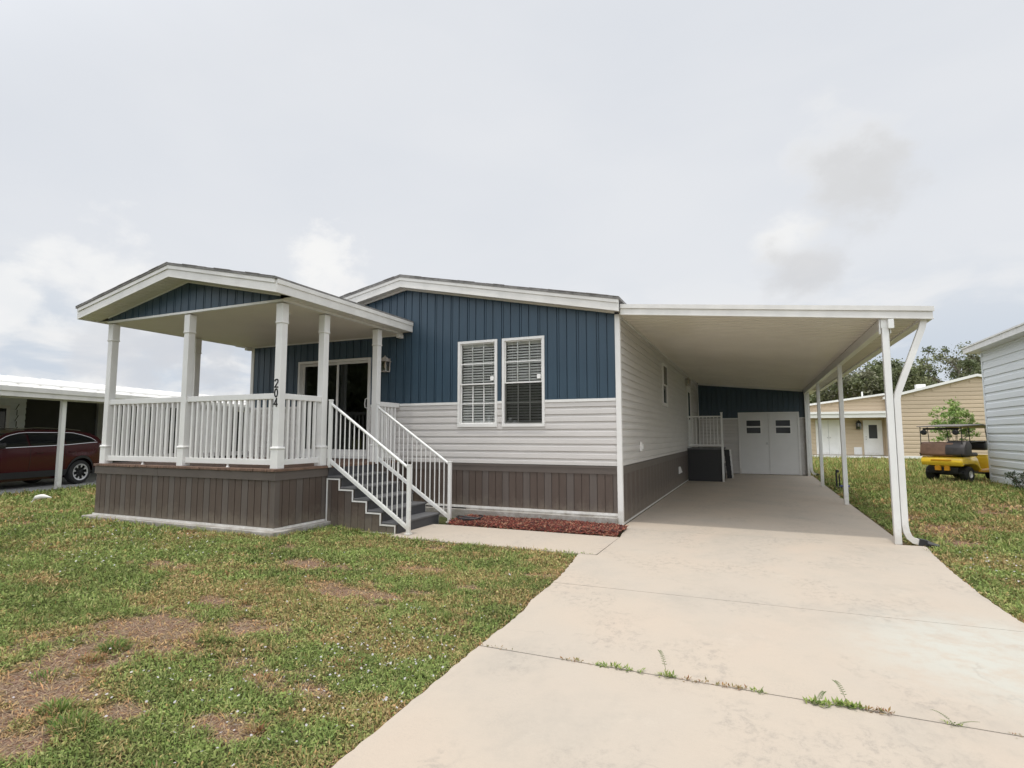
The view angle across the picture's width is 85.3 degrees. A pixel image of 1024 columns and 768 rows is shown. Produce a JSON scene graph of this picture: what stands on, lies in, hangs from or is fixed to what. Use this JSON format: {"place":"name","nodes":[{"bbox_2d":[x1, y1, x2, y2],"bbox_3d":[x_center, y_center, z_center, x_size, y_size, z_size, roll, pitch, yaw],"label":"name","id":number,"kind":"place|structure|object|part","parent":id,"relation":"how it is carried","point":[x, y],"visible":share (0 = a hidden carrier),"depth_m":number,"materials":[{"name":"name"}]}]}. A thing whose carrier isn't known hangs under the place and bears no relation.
{"place":"outdoors","nodes":[
{"label":"outdoors","id":0,"kind":"place"},
{"bbox_2d":[0,473,96,494],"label":"concrete pad","id":1,"kind":"object","parent":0,"point":[19,486],"visible":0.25,"depth_m":16.69,"materials":[{"name":"grey concrete"}]},
{"bbox_2d":[0,428,101,483],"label":"parked suv","id":2,"kind":"object","parent":1,"relation":"on","point":[27,455],"visible":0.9,"depth_m":15.94,"materials":[{"name":"red paint"}]},
{"bbox_3d":[-13.587,1.526,15.021,0.187,0.402,0.970,-1,-5,9],"label":"side window","id":3,"kind":"part","parent":2,"relation":"part of","materials":[{"name":"black glass"}]},
{"bbox_3d":[-13.418,1.599,16.030,0.189,0.377,0.980,-1,-5,9],"label":"side window","id":4,"kind":"part","parent":2,"relation":"part of","materials":[{"name":"black glass"}]},
{"bbox_3d":[-13.244,1.671,17.012,0.173,0.343,0.920,-1,-5,9],"label":"side window","id":5,"kind":"part","parent":2,"relation":"part of","materials":[{"name":"black glass"}]},
{"bbox_2d":[0,375,249,489],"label":"neighbour carport","id":6,"kind":"object","parent":1,"relation":"on","point":[30,402],"visible":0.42,"depth_m":18.91,"materials":[{"name":"white metal"}]},
{"bbox_2d":[0,405,10,427],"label":"window","id":7,"kind":"structure","parent":6,"relation":"in","point":[4,409],"depth_m":18.22,"materials":[{"name":"white plastic"}]},
{"bbox_2d":[388,524,618,555],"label":"walkway","id":8,"kind":"structure","parent":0,"point":[583,544],"depth_m":7.98,"materials":[{"name":"concrete"}]},
{"bbox_2d":[0,454,1023,767],"bbox_3d":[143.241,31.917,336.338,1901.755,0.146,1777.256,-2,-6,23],"label":"lawn","id":9,"kind":"structure","parent":0,"point":[162,647],"depth_m":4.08,"materials":[{"name":"green plant"}]},
{"bbox_2d":[31,494,51,501],"bbox_3d":[-10.279,2.502,12.078,0.555,0.214,0.104,0,-5,0],"label":"white bird","id":10,"kind":"object","parent":9,"relation":"on","point":[40,496],"visible":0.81,"depth_m":12.05},
{"bbox_2d":[75,262,412,537],"bbox_3d":[-4.716,0.391,10.344,4.682,4.364,3.790,-2,-6,23],"label":"covered porch","id":11,"kind":"object","parent":9,"relation":"on","point":[276,491],"visible":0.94,"depth_m":8.98,"materials":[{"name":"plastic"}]},
{"bbox_2d":[0,544,562,760],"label":"dead straw","id":12,"kind":"object","parent":9,"relation":"on","point":[97,664],"visible":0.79,"depth_m":3.60,"materials":[{"name":"brown plant"}]},
{"bbox_2d":[325,399,451,534],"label":"porch stairs","id":13,"kind":"structure","parent":9,"relation":"on","point":[377,501],"depth_m":8.88,"materials":[{"name":"white plastic"}]},
{"bbox_2d":[235,274,698,524],"bbox_3d":[1.199,0.940,18.733,8.835,4.779,17.456,-2,-6,23],"label":"mobile home","id":14,"kind":"object","parent":9,"relation":"on","point":[523,402],"visible":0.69,"depth_m":10.35,"materials":[{"name":"blue"}]},
{"bbox_2d":[295,357,370,458],"bbox_3d":[-3.728,0.518,11.678,1.920,2.050,0.184,-2,-6,23],"label":"sliding door","id":15,"kind":"structure","parent":14,"relation":"in","point":[349,380],"depth_m":11.56,"materials":[{"name":"glass"}]},
{"bbox_2d":[381,356,390,371],"bbox_3d":[-2.530,-0.403,11.083,0.190,0.325,0.195,-2,-6,23],"label":"wall lamp","id":16,"kind":"object","parent":14,"relation":"attached to","point":[385,362],"visible":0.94,"depth_m":11.08,"materials":[{"name":"metal"}]},
{"bbox_2d":[457,339,497,426],"bbox_3d":[-0.619,-0.004,10.375,0.817,1.609,0.157,-2,-6,23],"label":"window","id":17,"kind":"structure","parent":14,"relation":"in","point":[492,342],"depth_m":10.40,"materials":[{"name":"white plastic"}]},
{"bbox_2d":[502,335,544,426],"bbox_3d":[0.222,-0.038,10.011,0.821,1.609,0.157,-2,-6,23],"label":"window","id":18,"kind":"structure","parent":14,"relation":"in","point":[517,341],"depth_m":10.04,"materials":[{"name":"white plastic"}]},
{"bbox_2d":[661,362,667,406],"bbox_3d":[3.791,0.029,13.935,0.130,1.060,0.780,-2,-6,23],"label":"window","id":19,"kind":"structure","parent":14,"relation":"in","point":[664,373],"depth_m":13.89,"materials":[{"name":"white plastic"}]},
{"bbox_2d":[685,377,690,385],"bbox_3d":[5.757,-0.088,18.178,0.176,0.292,0.171,-2,-6,23],"label":"wall lamp","id":20,"kind":"object","parent":14,"relation":"attached to","point":[688,379],"visible":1,"depth_m":18.16,"materials":[{"name":"metal"}]},
{"bbox_2d":[686,384,691,447],"bbox_3d":[6.059,1.118,18.923,0.081,2.150,1.100,-2,-6,23],"label":"side door","id":21,"kind":"structure","parent":14,"relation":"in","point":[688,389],"depth_m":18.95,"materials":[{"name":"white plastic"}]},
{"bbox_2d":[0,527,1020,767],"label":"grass tuft","id":22,"kind":"object","parent":9,"relation":"on","point":[68,702],"visible":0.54,"depth_m":3.63,"materials":[{"name":"green plant"}]},
{"bbox_2d":[447,514,628,536],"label":"mulch","id":23,"kind":"object","parent":9,"relation":"on","point":[566,526],"visible":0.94,"depth_m":8.84,"materials":[{"name":"brown wood"}]},
{"bbox_2d":[456,515,482,520],"bbox_3d":[-0.715,2.267,9.356,0.480,0.121,0.312,-2,-6,23],"label":"garden hose","id":24,"kind":"object","parent":23,"relation":"on","point":[464,518],"visible":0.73,"depth_m":9.29,"materials":[{"name":"grey rubber"}]},
{"bbox_2d":[809,370,862,403],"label":"oak tree","id":25,"kind":"object","parent":9,"relation":"on","point":[824,397],"visible":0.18,"depth_m":54.34,"materials":[{"name":"green plant"}]},
{"bbox_2d":[835,470,849,487],"bbox_3d":[8.943,2.595,15.064,0.330,0.545,0.140,-2,-6,23],"label":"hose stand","id":26,"kind":"object","parent":9,"relation":"on","point":[836,472],"visible":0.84,"depth_m":15.09,"materials":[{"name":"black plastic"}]},
{"bbox_2d":[825,356,936,399],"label":"oak tree","id":27,"kind":"object","parent":9,"relation":"on","point":[870,380],"visible":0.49,"depth_m":50.09,"materials":[{"name":"green plant"}]},
{"bbox_2d":[846,358,946,398],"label":"oak tree","id":28,"kind":"object","parent":9,"relation":"on","point":[939,379],"depth_m":55.33,"materials":[{"name":"green plant"}]},
{"bbox_2d":[810,374,987,458],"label":"tan house","id":29,"kind":"structure","parent":9,"relation":"on","point":[919,402],"depth_m":35.52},
{"bbox_2d":[815,420,840,454],"bbox_3d":[21.638,3.637,37.997,1.520,2.360,0.110,-2,-6,23],"label":"storage door","id":30,"kind":"structure","parent":29,"relation":"in","point":[831,440],"depth_m":37.96,"materials":[{"name":"white plastic"}]},
{"bbox_2d":[856,420,860,428],"bbox_3d":[23.194,2.715,37.219,0.361,0.618,0.370,-2,-6,23],"label":"wall lamp","id":31,"kind":"object","parent":29,"relation":"attached to","point":[858,424],"visible":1,"depth_m":37.28,"materials":[{"name":"black plastic"}]},
{"bbox_2d":[863,420,883,454],"bbox_3d":[23.999,3.567,36.971,1.070,2.310,0.110,-2,-6,23],"label":"door","id":32,"kind":"structure","parent":29,"relation":"in","point":[872,429],"depth_m":36.96,"materials":[{"name":"white plastic"}]},
{"bbox_2d":[897,340,981,385],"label":"oak tree","id":33,"kind":"object","parent":9,"relation":"on","point":[958,367],"visible":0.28,"depth_m":51.48,"materials":[{"name":"green plant"}]},
{"bbox_2d":[916,424,989,481],"bbox_3d":[14.737,2.234,18.248,2.674,1.830,1.260,3,-6,-28],"label":"golf cart","id":34,"kind":"object","parent":9,"relation":"on","point":[962,460],"visible":0.83,"depth_m":17.72,"materials":[{"name":"yellow metal"}]},
{"bbox_2d":[928,397,981,441],"bbox_3d":[18.692,2.130,23.645,2.034,3.219,2.093,4,-7,-40],"label":"young tree","id":35,"kind":"object","parent":9,"relation":"on","point":[955,412],"visible":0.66,"depth_m":23.40,"materials":[{"name":"green plant"}]},
{"bbox_2d":[948,355,981,378],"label":"oak tree","id":36,"kind":"object","parent":9,"relation":"on","point":[978,367],"visible":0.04,"depth_m":52.91,"materials":[{"name":"green plant"}]},
{"bbox_2d":[961,322,1023,488],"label":"grey house","id":37,"kind":"structure","parent":9,"relation":"on","point":[1002,359],"depth_m":16.26,"materials":[{"name":"white plastic"}]},
{"bbox_2d":[1004,471,1023,488],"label":"shrub","id":38,"kind":"object","parent":9,"relation":"on","point":[1014,480],"visible":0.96,"depth_m":14.84,"materials":[{"name":"green plant"}]},
{"bbox_2d":[0,0,1023,395],"label":"sky","id":39,"kind":"structure","parent":0,"point":[701,152],"materials":[{"name":"white"}]},
{"bbox_2d":[332,529,1023,767],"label":"driveway","id":40,"kind":"structure","parent":0,"point":[912,636],"depth_m":3.50,"materials":[{"name":"concrete"}]},
{"bbox_2d":[560,656,591,664],"bbox_3d":[0.420,1.805,3.652,0.230,0.025,0.069,-2,-6,23],"label":"weed","id":41,"kind":"object","parent":40,"relation":"on","point":[577,658],"visible":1,"depth_m":3.65,"materials":[{"name":"brown plant"}]},
{"bbox_2d":[595,660,644,672],"bbox_3d":[0.671,1.784,3.531,0.337,0.044,0.092,-2,-6,23],"label":"weed","id":42,"kind":"object","parent":40,"relation":"on","point":[605,665],"visible":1,"depth_m":3.54,"materials":[{"name":"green plant"}]},
{"bbox_2d":[655,650,675,677],"bbox_3d":[0.944,1.728,3.419,0.141,0.136,0.096,-2,-6,23],"label":"weed","id":43,"kind":"object","parent":40,"relation":"on","point":[669,673],"visible":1,"depth_m":3.42,"materials":[{"name":"green plant"}]},
{"bbox_2d":[679,675,708,682],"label":"weed","id":44,"kind":"object","parent":40,"relation":"on","point":[694,680],"visible":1,"depth_m":3.35,"materials":[{"name":"brown plant"}]},
{"bbox_2d":[713,682,746,689],"bbox_3d":[1.276,1.767,3.271,0.199,0.030,0.059,-2,-6,23],"label":"weed","id":45,"kind":"object","parent":40,"relation":"on","point":[738,686],"visible":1,"depth_m":3.26,"materials":[{"name":"brown plant"}]},
{"bbox_2d":[749,686,765,692],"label":"weed","id":46,"kind":"object","parent":40,"relation":"on","point":[754,688],"visible":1,"depth_m":3.21,"materials":[{"name":"green plant"}]},
{"bbox_2d":[802,691,833,706],"bbox_3d":[1.691,1.736,3.065,0.162,0.055,0.105,-2,-6,23],"label":"weed","id":47,"kind":"object","parent":40,"relation":"on","point":[819,701],"visible":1,"depth_m":3.07,"materials":[{"name":"green plant"}]},
{"bbox_2d":[831,680,864,708],"bbox_3d":[1.837,1.697,3.029,0.168,0.126,0.093,-2,-6,23],"label":"weed","id":48,"kind":"object","parent":40,"relation":"on","point":[846,702],"visible":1,"depth_m":3.04,"materials":[{"name":"green plant"}]},
{"bbox_2d":[862,705,894,713],"bbox_3d":[1.958,1.739,2.980,0.160,0.033,0.084,-2,-6,23],"label":"weed","id":49,"kind":"object","parent":40,"relation":"on","point":[880,709],"visible":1,"depth_m":2.98,"materials":[{"name":"brown plant"}]},
{"bbox_2d":[932,709,975,725],"bbox_3d":[2.264,1.715,2.836,0.205,0.053,0.070,-2,-6,23],"label":"weed","id":50,"kind":"object","parent":40,"relation":"on","point":[950,721],"visible":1,"depth_m":2.85,"materials":[{"name":"green plant"}]},
{"bbox_2d":[622,473,896,544],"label":"carport floor","id":51,"kind":"structure","parent":0,"point":[789,506],"depth_m":10.60,"materials":[{"name":"concrete"}]},
{"bbox_2d":[687,412,733,481],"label":"side stairs","id":52,"kind":"structure","parent":51,"relation":"on","point":[706,463],"depth_m":17.74,"materials":[{"name":"black plastic"}]},
{"bbox_2d":[697,383,810,474],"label":"storage shed","id":53,"kind":"structure","parent":51,"relation":"on","point":[764,430],"depth_m":20.86,"materials":[{"name":"blue"}]},
{"bbox_2d":[740,413,769,473],"bbox_3d":[9.091,2.231,20.840,0.971,2.245,0.103,-2,-6,23],"label":"door","id":54,"kind":"structure","parent":53,"relation":"in","point":[754,437],"depth_m":20.85,"materials":[{"name":"white plastic"}]},
{"bbox_2d":[768,413,799,474],"bbox_3d":[10.000,2.197,20.478,0.972,2.245,0.045,-2,-6,23],"label":"door","id":55,"kind":"structure","parent":53,"relation":"in","point":[782,427],"depth_m":20.47,"materials":[{"name":"white plastic"}]},
{"bbox_2d":[619,304,939,548],"bbox_3d":[7.132,1.122,16.019,4.300,3.667,17.045,-2,-6,23],"label":"carport","id":56,"kind":"object","parent":51,"relation":"on","point":[808,349],"visible":0.97,"depth_m":9.81,"materials":[{"name":"white metal"}]}
]}

